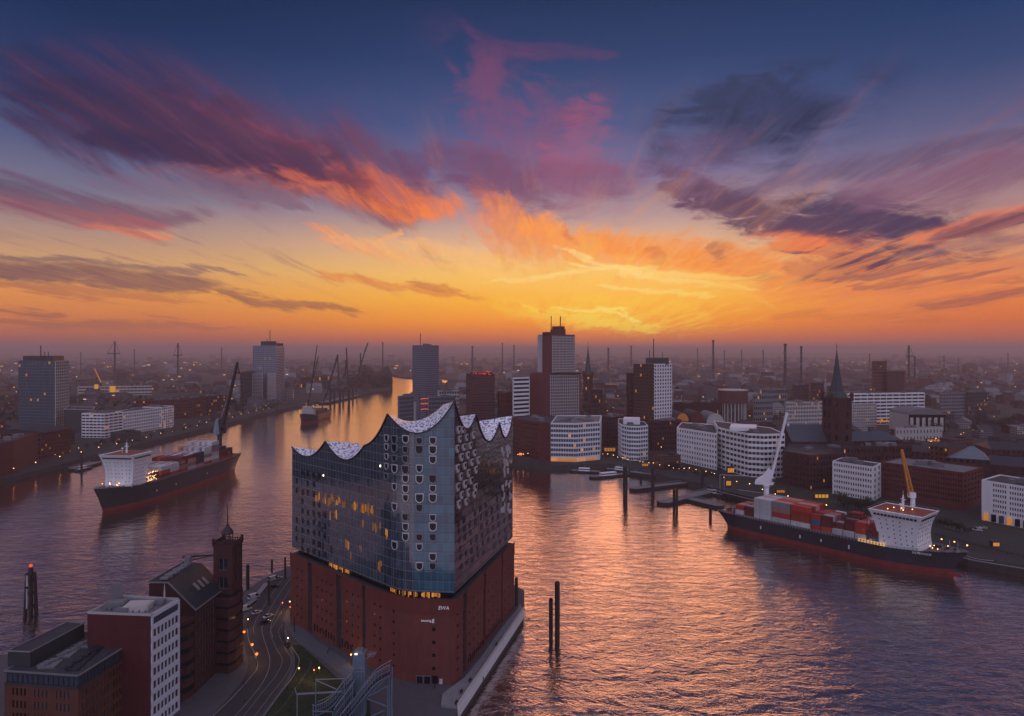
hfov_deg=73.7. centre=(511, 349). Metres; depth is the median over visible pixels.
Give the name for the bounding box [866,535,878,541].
shipping container
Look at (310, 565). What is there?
slot window
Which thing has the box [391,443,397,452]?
bay window
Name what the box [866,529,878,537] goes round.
shipping container
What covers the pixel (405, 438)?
bay window
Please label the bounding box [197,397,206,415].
window
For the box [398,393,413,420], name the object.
building
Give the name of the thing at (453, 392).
window
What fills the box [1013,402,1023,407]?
city block
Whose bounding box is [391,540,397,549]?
bay window
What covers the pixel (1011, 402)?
city block
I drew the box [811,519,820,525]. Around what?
shipping container
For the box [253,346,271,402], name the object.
window
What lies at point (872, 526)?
shipping container
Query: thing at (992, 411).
city block
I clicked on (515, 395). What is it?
window
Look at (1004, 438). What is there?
city block
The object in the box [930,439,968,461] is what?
yellow brick house
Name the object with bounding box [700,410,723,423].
vaulted hall
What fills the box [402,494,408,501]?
bay window
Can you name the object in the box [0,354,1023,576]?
terrain
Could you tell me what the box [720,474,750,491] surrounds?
gate frame
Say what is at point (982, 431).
city block
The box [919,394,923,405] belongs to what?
window
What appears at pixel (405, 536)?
bay window
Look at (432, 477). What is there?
bay window
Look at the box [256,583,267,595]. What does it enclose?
flat trailer
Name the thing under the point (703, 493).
pontoon
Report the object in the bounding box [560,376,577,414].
window
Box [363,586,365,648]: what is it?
slot window
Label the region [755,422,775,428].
city block
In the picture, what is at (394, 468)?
bay window
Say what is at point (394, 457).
bay window
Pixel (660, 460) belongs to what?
city block
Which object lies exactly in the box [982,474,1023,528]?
white arcade office
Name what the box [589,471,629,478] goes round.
moored boat
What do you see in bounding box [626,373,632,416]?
dark narrow slab
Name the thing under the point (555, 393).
gridded block
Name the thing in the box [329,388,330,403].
pier stilt
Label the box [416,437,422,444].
bay window
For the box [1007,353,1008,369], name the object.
chimney
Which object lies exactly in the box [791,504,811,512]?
shipping container
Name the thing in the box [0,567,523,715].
plaza
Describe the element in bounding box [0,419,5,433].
city block
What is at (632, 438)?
rounded white office
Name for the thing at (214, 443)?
shipping container
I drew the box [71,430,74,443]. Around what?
city block
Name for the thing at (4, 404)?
city block
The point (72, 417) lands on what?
dark shed
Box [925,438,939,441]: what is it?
lit kiosk
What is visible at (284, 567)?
quay post
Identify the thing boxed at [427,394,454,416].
stepped glass block
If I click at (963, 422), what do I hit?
city block
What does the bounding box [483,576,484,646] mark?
slot window
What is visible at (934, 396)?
city block
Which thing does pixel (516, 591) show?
quay post
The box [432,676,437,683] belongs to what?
door
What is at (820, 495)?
lit kiosk
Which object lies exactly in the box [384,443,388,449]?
bay window
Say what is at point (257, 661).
kerb
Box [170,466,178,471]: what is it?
shipping container
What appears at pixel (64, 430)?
window
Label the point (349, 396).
pier stilt
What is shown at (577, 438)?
white glass office
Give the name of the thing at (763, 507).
shipping container
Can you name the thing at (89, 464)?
pontoon
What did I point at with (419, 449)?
bay window
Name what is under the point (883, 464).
window
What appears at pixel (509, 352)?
hills
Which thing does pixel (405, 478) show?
bay window
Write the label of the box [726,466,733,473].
lit kiosk
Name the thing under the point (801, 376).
chimney
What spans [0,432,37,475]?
quay brick block
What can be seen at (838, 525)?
shipping container
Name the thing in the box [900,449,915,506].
ship crane
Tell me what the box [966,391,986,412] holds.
lit dark office
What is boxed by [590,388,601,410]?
church side block
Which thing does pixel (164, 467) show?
shipping container
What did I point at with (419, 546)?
bay window
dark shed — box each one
[64,406,94,432]
[298,374,329,388]
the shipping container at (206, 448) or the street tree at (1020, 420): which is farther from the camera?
the street tree at (1020, 420)
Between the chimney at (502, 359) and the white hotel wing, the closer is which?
the white hotel wing
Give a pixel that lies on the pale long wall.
(907, 432)
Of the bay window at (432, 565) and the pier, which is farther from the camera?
the pier
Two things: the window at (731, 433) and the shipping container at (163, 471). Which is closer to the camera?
the shipping container at (163, 471)
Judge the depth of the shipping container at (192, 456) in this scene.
609.59 m
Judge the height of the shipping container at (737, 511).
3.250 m
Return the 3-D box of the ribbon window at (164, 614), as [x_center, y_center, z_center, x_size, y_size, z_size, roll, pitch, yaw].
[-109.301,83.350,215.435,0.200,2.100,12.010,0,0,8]
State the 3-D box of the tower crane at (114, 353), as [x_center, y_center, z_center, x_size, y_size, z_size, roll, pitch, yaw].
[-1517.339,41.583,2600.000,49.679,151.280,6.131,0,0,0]
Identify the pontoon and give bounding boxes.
[68,461,101,470]
[629,469,655,478]
[629,480,686,491]
[657,487,719,505]
[682,495,723,508]
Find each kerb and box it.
[212,570,299,715]
[706,488,1023,568]
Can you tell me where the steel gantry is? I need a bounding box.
[295,678,343,715]
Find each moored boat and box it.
[74,465,91,471]
[570,467,601,473]
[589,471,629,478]
[605,466,628,472]
[707,489,723,496]
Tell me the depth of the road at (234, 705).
258.89 m
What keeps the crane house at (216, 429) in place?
on the ship crane at (222, 424)
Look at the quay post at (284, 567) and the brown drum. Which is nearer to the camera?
the quay post at (284, 567)
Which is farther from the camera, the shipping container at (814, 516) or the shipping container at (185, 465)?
the shipping container at (185, 465)
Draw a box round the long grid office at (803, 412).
[785,400,821,423]
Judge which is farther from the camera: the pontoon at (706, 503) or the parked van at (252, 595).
the pontoon at (706, 503)
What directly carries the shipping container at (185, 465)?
on the shipping container
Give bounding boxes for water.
[0,376,1023,715]
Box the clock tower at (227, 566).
[212,504,243,673]
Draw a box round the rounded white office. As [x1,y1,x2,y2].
[618,417,647,460]
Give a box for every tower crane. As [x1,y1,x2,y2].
[107,341,119,379]
[173,343,182,374]
[905,345,913,379]
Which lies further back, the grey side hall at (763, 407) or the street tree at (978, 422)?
the grey side hall at (763, 407)
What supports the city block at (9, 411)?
on the terrain at (1011, 538)
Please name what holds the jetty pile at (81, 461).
in the water
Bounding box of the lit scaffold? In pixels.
[419,390,427,419]
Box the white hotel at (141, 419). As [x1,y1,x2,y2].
[119,407,159,431]
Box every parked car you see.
[251,610,262,614]
[259,619,269,624]
[263,613,273,618]
[283,641,290,646]
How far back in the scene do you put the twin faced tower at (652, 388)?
871.37 m
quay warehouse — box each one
[133,398,192,418]
[171,395,206,416]
[187,394,226,414]
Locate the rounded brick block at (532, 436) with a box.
[513,414,572,460]
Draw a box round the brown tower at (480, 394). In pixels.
[466,372,494,420]
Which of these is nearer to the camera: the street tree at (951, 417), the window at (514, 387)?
the window at (514, 387)
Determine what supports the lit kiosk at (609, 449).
on the terrain at (1011, 538)
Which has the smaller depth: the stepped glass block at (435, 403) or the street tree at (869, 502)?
the street tree at (869, 502)
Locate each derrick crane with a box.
[326,355,339,393]
[345,347,348,396]
[355,343,367,391]
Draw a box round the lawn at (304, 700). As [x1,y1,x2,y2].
[265,645,369,715]
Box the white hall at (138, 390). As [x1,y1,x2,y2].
[78,385,151,394]
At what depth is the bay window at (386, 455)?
246.36 m
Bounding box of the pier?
[318,395,360,403]
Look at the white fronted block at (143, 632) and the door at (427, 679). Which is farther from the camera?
the door at (427, 679)
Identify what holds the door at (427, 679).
in the concert hall
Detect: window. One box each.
[13,667,116,715]
[19,361,67,424]
[53,430,68,455]
[149,409,158,429]
[154,604,177,623]
[162,400,191,418]
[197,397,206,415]
[214,396,226,410]
[219,559,226,569]
[219,577,226,588]
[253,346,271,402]
[298,376,328,387]
[309,563,311,631]
[337,575,340,647]
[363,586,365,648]
[384,434,388,441]
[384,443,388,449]
[384,453,388,459]
[384,473,388,479]
[391,435,397,443]
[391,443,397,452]
[391,464,397,472]
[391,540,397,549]
[392,455,396,461]
[392,483,396,490]
[392,502,397,510]
[401,465,409,473]
[402,435,408,442]
[402,446,408,452]
[402,455,408,462]
[402,474,408,482]
[402,485,408,492]
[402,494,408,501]
[402,513,408,520]
[402,523,408,530]
[402,533,408,540]
[408,397,412,419]
[414,346,438,418]
[415,445,423,453]
[415,493,423,502]
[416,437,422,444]
[416,465,422,472]
[416,475,422,483]
[416,504,422,511]
[416,533,422,540]
[416,543,422,550]
[416,562,422,570]
[429,437,435,444]
[429,445,436,454]
[429,456,436,463]
[429,474,436,483]
[429,485,435,492]
[429,493,436,502]
[429,514,435,521]
[429,522,436,530]
[429,533,435,540]
[429,553,436,560]
[429,562,435,569]
[452,391,458,409]
[463,594,465,672]
[468,375,494,418]
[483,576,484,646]
[514,379,528,380]
[514,383,528,384]
[514,387,528,388]
[514,391,528,392]
[514,395,528,397]
[514,399,528,401]
[514,403,528,405]
[514,411,528,413]
[558,336,572,371]
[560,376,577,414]
[586,423,598,454]
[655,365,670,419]
[702,403,721,416]
[730,432,747,473]
[804,403,821,423]
[864,404,875,425]
[880,362,884,392]
[883,464,981,501]
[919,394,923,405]
[955,394,964,416]
[993,484,1013,515]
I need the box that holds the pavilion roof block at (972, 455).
[945,444,989,478]
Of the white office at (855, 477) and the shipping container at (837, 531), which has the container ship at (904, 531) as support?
the shipping container at (837, 531)
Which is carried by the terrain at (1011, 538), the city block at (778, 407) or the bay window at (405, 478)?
the city block at (778, 407)
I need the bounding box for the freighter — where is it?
[300,345,338,422]
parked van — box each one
[242,604,251,611]
[247,592,259,599]
[268,575,277,580]
[973,527,982,531]
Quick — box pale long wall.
[894,425,941,440]
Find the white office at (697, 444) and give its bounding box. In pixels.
[677,422,717,469]
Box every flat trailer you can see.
[245,598,257,605]
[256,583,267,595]
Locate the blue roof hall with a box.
[852,429,901,444]
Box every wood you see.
[0,361,1012,419]
[348,365,392,388]
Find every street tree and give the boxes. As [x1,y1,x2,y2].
[830,491,842,505]
[834,490,846,504]
[841,495,854,509]
[853,498,864,510]
[854,497,866,510]
[862,495,878,507]
[868,498,879,506]
[927,419,944,428]
[939,518,948,525]
[945,410,956,423]
[951,423,959,432]
[971,419,986,424]
[1004,414,1019,422]
[1013,416,1023,422]
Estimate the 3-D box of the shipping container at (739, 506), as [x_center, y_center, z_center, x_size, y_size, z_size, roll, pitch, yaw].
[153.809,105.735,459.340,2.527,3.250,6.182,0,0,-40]
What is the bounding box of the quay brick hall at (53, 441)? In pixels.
[3,424,70,458]
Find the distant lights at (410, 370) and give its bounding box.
[11,361,1015,399]
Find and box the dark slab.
[240,370,254,406]
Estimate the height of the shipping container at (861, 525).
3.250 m
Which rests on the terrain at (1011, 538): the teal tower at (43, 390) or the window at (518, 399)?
the teal tower at (43, 390)
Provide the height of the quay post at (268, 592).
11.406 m
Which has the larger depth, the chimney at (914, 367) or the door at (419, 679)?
the chimney at (914, 367)
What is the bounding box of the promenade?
[441,605,521,708]
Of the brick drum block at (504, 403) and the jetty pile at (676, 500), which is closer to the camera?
the jetty pile at (676, 500)
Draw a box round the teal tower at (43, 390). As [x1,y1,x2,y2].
[18,346,68,426]
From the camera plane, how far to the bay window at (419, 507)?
240.18 m
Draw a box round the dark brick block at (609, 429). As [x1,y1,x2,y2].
[602,413,621,446]
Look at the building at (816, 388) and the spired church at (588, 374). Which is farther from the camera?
the building at (816, 388)
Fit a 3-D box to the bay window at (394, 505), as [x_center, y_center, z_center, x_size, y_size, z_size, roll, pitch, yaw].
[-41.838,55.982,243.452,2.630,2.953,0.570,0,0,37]
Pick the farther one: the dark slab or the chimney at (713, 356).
the chimney at (713, 356)
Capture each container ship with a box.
[93,442,240,511]
[719,489,966,575]
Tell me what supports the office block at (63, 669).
on the plaza
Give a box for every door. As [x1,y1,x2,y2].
[416,675,423,683]
[423,675,430,683]
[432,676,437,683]
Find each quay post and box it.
[246,564,249,589]
[268,580,269,604]
[284,557,285,578]
[515,577,517,605]
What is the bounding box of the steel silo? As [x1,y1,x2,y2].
[414,402,416,420]
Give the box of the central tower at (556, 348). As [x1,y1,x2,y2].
[538,316,574,372]
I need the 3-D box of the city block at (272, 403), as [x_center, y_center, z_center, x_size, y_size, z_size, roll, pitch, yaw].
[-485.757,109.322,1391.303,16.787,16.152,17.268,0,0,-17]
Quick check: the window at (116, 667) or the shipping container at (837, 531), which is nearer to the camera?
the window at (116, 667)
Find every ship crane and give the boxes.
[210,362,238,445]
[755,412,788,494]
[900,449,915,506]
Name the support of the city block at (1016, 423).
on the terrain at (1011, 538)
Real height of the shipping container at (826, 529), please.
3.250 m
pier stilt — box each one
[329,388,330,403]
[339,388,340,403]
[348,388,349,404]
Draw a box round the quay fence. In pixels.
[931,532,1023,556]
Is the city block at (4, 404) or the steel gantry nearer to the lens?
the steel gantry
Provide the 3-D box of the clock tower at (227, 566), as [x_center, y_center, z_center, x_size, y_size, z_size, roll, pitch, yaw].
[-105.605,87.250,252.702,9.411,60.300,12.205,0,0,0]
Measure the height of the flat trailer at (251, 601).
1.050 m
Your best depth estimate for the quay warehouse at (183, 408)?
1157.09 m
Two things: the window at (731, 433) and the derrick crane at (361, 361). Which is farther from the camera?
the derrick crane at (361, 361)
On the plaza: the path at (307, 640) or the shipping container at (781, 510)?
the path at (307, 640)
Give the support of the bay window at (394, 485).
in the concert hall
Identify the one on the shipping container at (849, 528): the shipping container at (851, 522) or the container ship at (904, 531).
the shipping container at (851, 522)
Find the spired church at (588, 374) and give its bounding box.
[582,349,593,411]
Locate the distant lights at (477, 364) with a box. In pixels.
[0,360,1015,416]
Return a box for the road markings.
[235,579,291,715]
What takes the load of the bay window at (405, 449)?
in the concert hall
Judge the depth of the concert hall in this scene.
253.04 m
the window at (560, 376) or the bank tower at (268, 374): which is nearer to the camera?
the window at (560, 376)
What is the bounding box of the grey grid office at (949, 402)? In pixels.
[939,391,965,416]
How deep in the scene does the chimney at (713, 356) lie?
2496.56 m
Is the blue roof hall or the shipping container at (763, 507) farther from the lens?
the blue roof hall
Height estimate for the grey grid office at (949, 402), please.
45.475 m
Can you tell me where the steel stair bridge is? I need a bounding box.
[312,647,392,715]
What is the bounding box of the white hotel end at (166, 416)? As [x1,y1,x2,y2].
[142,405,173,428]
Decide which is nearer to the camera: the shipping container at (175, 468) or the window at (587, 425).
the shipping container at (175, 468)
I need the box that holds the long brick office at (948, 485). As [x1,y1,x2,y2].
[881,457,982,510]
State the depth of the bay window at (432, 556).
239.72 m
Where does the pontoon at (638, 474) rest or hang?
on the water
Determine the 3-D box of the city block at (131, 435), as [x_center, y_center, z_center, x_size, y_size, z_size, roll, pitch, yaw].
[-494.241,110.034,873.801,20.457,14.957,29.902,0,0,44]
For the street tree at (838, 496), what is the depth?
513.40 m
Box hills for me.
[0,349,1023,355]
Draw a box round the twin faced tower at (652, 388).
[633,339,671,441]
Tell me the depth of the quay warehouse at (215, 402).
1241.33 m
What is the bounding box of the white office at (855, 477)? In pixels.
[832,457,880,500]
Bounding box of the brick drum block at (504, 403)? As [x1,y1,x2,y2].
[498,390,511,417]
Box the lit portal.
[110,386,115,391]
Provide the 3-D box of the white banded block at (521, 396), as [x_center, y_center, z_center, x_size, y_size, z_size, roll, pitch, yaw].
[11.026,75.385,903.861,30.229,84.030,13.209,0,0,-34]
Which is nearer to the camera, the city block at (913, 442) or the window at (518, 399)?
the city block at (913, 442)
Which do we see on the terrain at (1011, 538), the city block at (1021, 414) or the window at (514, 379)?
the city block at (1021, 414)
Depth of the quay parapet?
253.71 m
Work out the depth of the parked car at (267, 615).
297.98 m
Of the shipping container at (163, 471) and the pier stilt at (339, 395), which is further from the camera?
the pier stilt at (339, 395)
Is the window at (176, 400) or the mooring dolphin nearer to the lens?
the mooring dolphin
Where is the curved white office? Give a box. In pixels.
[713,421,784,477]
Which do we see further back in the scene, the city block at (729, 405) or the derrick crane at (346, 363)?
the derrick crane at (346, 363)
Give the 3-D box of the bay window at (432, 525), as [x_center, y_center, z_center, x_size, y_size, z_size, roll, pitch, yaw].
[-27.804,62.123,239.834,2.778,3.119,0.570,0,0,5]
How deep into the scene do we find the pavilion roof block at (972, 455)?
554.48 m
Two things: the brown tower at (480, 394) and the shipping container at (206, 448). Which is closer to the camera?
the shipping container at (206, 448)
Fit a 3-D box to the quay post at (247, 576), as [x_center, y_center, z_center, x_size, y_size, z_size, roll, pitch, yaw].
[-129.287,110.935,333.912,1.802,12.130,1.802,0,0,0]
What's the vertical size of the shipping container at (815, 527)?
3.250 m
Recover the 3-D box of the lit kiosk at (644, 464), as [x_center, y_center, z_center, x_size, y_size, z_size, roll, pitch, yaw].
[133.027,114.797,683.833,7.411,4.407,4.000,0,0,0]
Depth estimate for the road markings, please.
266.65 m
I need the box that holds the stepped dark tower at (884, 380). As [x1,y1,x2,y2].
[872,361,905,392]
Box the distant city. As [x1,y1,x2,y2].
[0,354,1023,403]
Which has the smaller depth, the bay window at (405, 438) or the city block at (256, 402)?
the bay window at (405, 438)
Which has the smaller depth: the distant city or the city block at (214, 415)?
the city block at (214, 415)
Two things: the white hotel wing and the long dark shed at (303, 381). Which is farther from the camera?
the long dark shed at (303, 381)
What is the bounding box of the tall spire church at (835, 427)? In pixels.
[780,346,853,445]
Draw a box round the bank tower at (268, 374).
[252,341,283,403]
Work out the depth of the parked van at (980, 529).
440.88 m
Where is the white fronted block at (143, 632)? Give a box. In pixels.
[87,581,179,715]
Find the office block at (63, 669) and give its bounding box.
[4,621,121,715]
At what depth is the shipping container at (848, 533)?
403.46 m
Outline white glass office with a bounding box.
[551,415,601,461]
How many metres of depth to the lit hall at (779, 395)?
1333.33 m
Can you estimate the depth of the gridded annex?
1041.50 m
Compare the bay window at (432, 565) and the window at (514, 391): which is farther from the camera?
the window at (514, 391)
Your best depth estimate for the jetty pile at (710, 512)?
494.78 m
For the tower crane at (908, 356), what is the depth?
2298.10 m
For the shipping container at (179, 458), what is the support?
on the shipping container
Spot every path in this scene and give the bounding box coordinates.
[273,645,329,715]
[287,625,370,680]
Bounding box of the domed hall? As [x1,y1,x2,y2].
[889,406,944,432]
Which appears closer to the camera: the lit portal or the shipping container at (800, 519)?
the shipping container at (800, 519)
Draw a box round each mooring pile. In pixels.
[549,598,552,640]
[555,581,559,643]
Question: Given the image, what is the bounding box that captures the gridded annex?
[852,403,876,426]
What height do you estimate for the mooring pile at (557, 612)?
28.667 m
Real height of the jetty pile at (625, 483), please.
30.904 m
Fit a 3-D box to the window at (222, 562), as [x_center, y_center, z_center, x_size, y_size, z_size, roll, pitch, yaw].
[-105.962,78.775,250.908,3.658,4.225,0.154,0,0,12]
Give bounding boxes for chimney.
[80,352,81,374]
[382,342,383,367]
[471,346,473,371]
[501,343,502,371]
[513,345,514,369]
[607,348,609,370]
[630,346,631,366]
[712,340,714,378]
[783,344,786,384]
[800,346,802,384]
[913,356,915,379]
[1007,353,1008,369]
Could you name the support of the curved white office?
on the terrain at (1011, 538)
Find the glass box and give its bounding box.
[438,388,458,411]
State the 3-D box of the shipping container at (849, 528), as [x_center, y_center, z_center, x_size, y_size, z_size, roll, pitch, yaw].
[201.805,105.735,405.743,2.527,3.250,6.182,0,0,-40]
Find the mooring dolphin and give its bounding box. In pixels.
[23,564,38,618]
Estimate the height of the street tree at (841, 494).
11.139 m
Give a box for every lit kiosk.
[603,446,615,452]
[641,462,648,466]
[725,479,731,486]
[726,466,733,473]
[774,488,785,493]
[812,492,828,498]
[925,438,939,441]
[989,540,1000,547]
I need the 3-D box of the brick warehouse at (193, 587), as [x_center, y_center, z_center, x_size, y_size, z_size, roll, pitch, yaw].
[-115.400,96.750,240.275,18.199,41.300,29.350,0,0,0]
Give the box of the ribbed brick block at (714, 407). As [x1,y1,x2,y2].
[673,400,721,416]
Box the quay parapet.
[457,607,524,715]
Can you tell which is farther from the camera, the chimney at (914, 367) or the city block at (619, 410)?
the chimney at (914, 367)
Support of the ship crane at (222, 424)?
on the container ship at (130, 480)
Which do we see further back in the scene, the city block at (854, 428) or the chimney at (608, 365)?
the chimney at (608, 365)
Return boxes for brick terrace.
[910,443,929,459]
[974,440,1023,456]
[988,454,1023,477]
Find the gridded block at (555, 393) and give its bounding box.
[530,372,581,415]
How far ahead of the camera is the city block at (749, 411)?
1199.66 m
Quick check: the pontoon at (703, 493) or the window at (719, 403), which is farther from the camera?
the window at (719, 403)
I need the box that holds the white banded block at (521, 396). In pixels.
[512,375,529,416]
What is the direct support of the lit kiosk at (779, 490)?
on the terrain at (1011, 538)
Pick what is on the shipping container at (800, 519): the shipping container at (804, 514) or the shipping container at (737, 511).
the shipping container at (804, 514)
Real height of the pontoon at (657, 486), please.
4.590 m
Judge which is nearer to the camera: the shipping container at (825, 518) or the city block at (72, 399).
the shipping container at (825, 518)
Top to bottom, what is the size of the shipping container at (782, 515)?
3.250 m
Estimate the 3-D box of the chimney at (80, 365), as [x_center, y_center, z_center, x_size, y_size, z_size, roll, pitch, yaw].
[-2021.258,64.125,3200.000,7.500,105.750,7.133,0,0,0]
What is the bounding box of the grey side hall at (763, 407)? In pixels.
[753,393,772,421]
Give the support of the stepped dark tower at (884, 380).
on the terrain at (1011, 538)
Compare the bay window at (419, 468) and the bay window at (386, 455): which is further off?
the bay window at (386, 455)
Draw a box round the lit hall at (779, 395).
[758,387,785,406]
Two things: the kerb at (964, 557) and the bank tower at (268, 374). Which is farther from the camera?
the bank tower at (268, 374)
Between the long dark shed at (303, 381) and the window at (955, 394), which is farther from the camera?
the long dark shed at (303, 381)
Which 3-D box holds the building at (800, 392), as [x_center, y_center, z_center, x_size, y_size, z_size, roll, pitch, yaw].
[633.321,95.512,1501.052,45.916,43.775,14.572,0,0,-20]
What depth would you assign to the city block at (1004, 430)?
962.18 m
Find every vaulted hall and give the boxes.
[672,410,688,422]
[683,409,703,422]
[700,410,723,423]
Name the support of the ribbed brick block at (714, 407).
on the terrain at (1011, 538)
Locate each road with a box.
[211,577,291,715]
[707,484,1023,564]
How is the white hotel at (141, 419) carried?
on the terrain at (1011, 538)
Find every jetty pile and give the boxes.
[80,452,82,471]
[623,466,627,500]
[651,468,654,494]
[673,489,674,511]
[675,488,677,512]
[701,468,703,488]
[709,507,711,517]
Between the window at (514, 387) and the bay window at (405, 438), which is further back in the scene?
the window at (514, 387)
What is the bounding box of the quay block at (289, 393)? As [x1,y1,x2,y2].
[285,388,293,398]
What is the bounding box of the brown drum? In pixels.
[718,389,747,422]
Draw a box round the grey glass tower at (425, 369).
[412,333,438,418]
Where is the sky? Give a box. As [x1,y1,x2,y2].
[0,0,1023,349]
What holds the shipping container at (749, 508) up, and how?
on the shipping container at (747, 513)
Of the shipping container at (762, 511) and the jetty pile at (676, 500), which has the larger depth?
the jetty pile at (676, 500)
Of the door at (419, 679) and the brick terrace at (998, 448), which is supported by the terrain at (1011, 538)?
the brick terrace at (998, 448)
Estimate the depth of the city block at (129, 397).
1519.59 m
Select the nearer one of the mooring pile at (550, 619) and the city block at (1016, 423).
the mooring pile at (550, 619)
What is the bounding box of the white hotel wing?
[82,410,122,437]
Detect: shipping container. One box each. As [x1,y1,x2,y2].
[158,464,169,470]
[158,468,169,474]
[158,472,169,478]
[170,462,178,467]
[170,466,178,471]
[177,456,187,461]
[179,463,187,468]
[186,454,195,458]
[194,451,203,456]
[196,455,203,460]
[202,446,211,450]
[210,441,218,445]
[735,504,745,510]
[735,509,743,514]
[744,505,753,511]
[744,511,753,516]
[754,497,772,505]
[754,503,771,510]
[754,508,771,515]
[754,513,771,520]
[772,501,790,508]
[772,506,790,514]
[772,511,790,519]
[772,516,790,524]
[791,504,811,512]
[791,509,810,518]
[791,514,810,523]
[791,520,810,528]
[811,513,820,520]
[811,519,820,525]
[811,524,820,530]
[821,515,832,522]
[821,521,832,527]
[821,526,831,532]
[832,528,843,534]
[834,522,844,529]
[843,530,854,537]
[845,518,857,525]
[845,524,854,531]
[849,512,861,518]
[855,521,867,528]
[855,527,866,534]
[855,533,865,539]
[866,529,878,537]
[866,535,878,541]
[868,523,876,529]
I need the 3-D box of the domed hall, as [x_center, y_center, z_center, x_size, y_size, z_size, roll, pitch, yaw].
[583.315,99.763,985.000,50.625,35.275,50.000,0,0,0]
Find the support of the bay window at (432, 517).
in the concert hall
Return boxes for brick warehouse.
[147,554,221,701]
[782,443,850,489]
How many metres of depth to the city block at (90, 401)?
1395.79 m
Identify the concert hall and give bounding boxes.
[290,401,514,684]
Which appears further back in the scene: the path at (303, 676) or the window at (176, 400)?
the window at (176, 400)
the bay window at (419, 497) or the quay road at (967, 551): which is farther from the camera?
the quay road at (967, 551)
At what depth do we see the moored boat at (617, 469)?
685.43 m
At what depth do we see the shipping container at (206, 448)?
634.08 m
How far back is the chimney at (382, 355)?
3197.22 m
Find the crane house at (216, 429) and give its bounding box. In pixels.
[213,371,243,434]
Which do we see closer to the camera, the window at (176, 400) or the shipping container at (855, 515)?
the shipping container at (855, 515)
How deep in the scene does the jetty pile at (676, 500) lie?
511.96 m
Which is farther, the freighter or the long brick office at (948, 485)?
the freighter
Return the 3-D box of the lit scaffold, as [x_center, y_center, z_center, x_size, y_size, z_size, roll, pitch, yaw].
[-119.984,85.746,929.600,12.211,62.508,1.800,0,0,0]
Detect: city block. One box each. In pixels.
[0,400,15,410]
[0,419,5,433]
[5,409,17,417]
[69,395,77,403]
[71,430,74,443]
[76,381,85,387]
[84,395,104,406]
[111,429,140,442]
[120,393,132,402]
[209,412,228,419]
[247,396,265,407]
[269,400,277,407]
[363,386,369,391]
[588,410,607,415]
[602,401,608,407]
[613,407,625,414]
[653,452,680,469]
[723,403,733,408]
[736,419,752,423]
[737,402,752,410]
[746,408,752,416]
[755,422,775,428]
[773,402,784,417]
[852,421,867,430]
[852,424,861,430]
[902,439,920,444]
[925,397,936,405]
[929,394,938,402]
[940,435,972,445]
[954,416,971,429]
[965,412,987,422]
[971,424,993,438]
[980,423,998,434]
[987,404,995,408]
[987,409,999,413]
[988,435,1016,441]
[996,394,1013,403]
[1001,424,1013,433]
[1007,424,1023,434]
[1009,422,1023,424]
[1010,400,1023,405]
[1011,437,1023,441]
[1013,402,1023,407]
[1013,413,1023,419]
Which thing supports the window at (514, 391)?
in the white banded block at (521, 396)
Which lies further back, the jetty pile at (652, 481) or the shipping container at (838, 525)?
the jetty pile at (652, 481)
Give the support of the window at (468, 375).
in the brown tower at (480, 394)
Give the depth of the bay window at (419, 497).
240.13 m
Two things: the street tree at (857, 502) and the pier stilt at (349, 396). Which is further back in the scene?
the pier stilt at (349, 396)
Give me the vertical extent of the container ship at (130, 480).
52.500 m
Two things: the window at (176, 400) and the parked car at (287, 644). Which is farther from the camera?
the window at (176, 400)
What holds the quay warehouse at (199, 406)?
on the terrain at (1011, 538)
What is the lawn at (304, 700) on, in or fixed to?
on the plaza
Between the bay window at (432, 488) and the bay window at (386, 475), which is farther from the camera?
the bay window at (386, 475)
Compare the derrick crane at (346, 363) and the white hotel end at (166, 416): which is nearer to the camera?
the white hotel end at (166, 416)
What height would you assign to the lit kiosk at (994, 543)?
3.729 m
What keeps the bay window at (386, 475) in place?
in the concert hall
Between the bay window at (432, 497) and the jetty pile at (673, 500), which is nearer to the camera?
the bay window at (432, 497)
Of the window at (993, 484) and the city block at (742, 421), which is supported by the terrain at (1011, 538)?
the city block at (742, 421)
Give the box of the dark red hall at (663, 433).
[650,417,681,450]
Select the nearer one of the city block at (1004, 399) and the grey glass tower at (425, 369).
the grey glass tower at (425, 369)
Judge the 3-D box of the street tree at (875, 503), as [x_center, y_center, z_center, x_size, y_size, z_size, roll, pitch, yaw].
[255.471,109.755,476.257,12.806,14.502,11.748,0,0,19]
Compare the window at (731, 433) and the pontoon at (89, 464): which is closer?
the window at (731, 433)
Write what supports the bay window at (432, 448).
in the concert hall
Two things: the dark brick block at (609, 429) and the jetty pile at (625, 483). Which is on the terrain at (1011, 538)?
the dark brick block at (609, 429)
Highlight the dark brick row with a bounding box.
[842,442,911,462]
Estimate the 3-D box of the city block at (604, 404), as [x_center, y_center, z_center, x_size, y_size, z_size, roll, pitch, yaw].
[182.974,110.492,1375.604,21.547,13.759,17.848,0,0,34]
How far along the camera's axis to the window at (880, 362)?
1404.27 m

